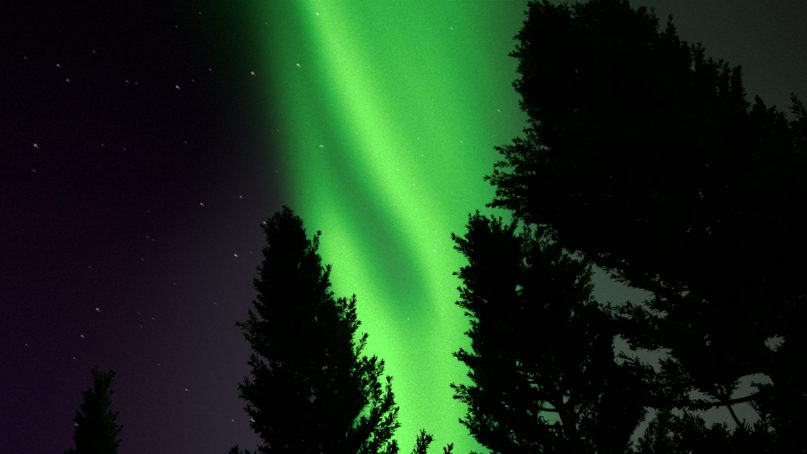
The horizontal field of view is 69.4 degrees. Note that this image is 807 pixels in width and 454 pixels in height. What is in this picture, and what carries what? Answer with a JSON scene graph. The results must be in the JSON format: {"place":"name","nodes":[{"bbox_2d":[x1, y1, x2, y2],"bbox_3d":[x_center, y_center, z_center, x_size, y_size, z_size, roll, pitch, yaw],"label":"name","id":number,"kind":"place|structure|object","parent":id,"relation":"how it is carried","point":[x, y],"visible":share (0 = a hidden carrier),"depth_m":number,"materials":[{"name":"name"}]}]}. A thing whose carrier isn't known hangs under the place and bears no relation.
{"place":"outdoors","nodes":[
{"label":"outdoors","id":0,"kind":"place"},
{"bbox_2d":[0,0,806,453],"label":"sky","id":1,"kind":"structure","parent":0,"point":[146,146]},
{"bbox_3d":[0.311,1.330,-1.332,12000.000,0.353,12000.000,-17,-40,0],"label":"ground","id":2,"kind":"structure","parent":0,"visible":0},
{"bbox_2d":[63,365,123,453],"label":"tree","id":3,"kind":"object","parent":2,"relation":"on","point":[92,438],"visible":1,"depth_m":19.91,"materials":[{"name":"green plant"}]},
{"bbox_2d":[228,205,454,453],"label":"tree","id":4,"kind":"object","parent":2,"relation":"on","point":[292,298],"visible":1,"depth_m":11.96,"materials":[{"name":"green plant"}]},
{"bbox_2d":[449,209,737,453],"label":"tree","id":5,"kind":"object","parent":2,"relation":"on","point":[530,332],"visible":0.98,"depth_m":12.73,"materials":[{"name":"green plant"}]},
{"bbox_2d":[483,0,806,453],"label":"tree","id":6,"kind":"object","parent":2,"relation":"on","point":[559,50],"visible":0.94,"depth_m":10.70,"materials":[{"name":"green plant"}]},
{"bbox_2d":[568,0,806,442],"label":"tree","id":7,"kind":"object","parent":2,"relation":"on","point":[610,20],"visible":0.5,"depth_m":11.12,"materials":[{"name":"green plant"}]},
{"bbox_2d":[658,329,806,453],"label":"tree","id":8,"kind":"object","parent":2,"relation":"on","point":[705,372],"visible":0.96,"depth_m":8.21,"materials":[{"name":"green plant"}]},
{"bbox_2d":[771,307,806,394],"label":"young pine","id":9,"kind":"object","parent":2,"relation":"on","point":[803,374],"visible":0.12,"depth_m":9.61,"materials":[{"name":"green plant"}]}
]}

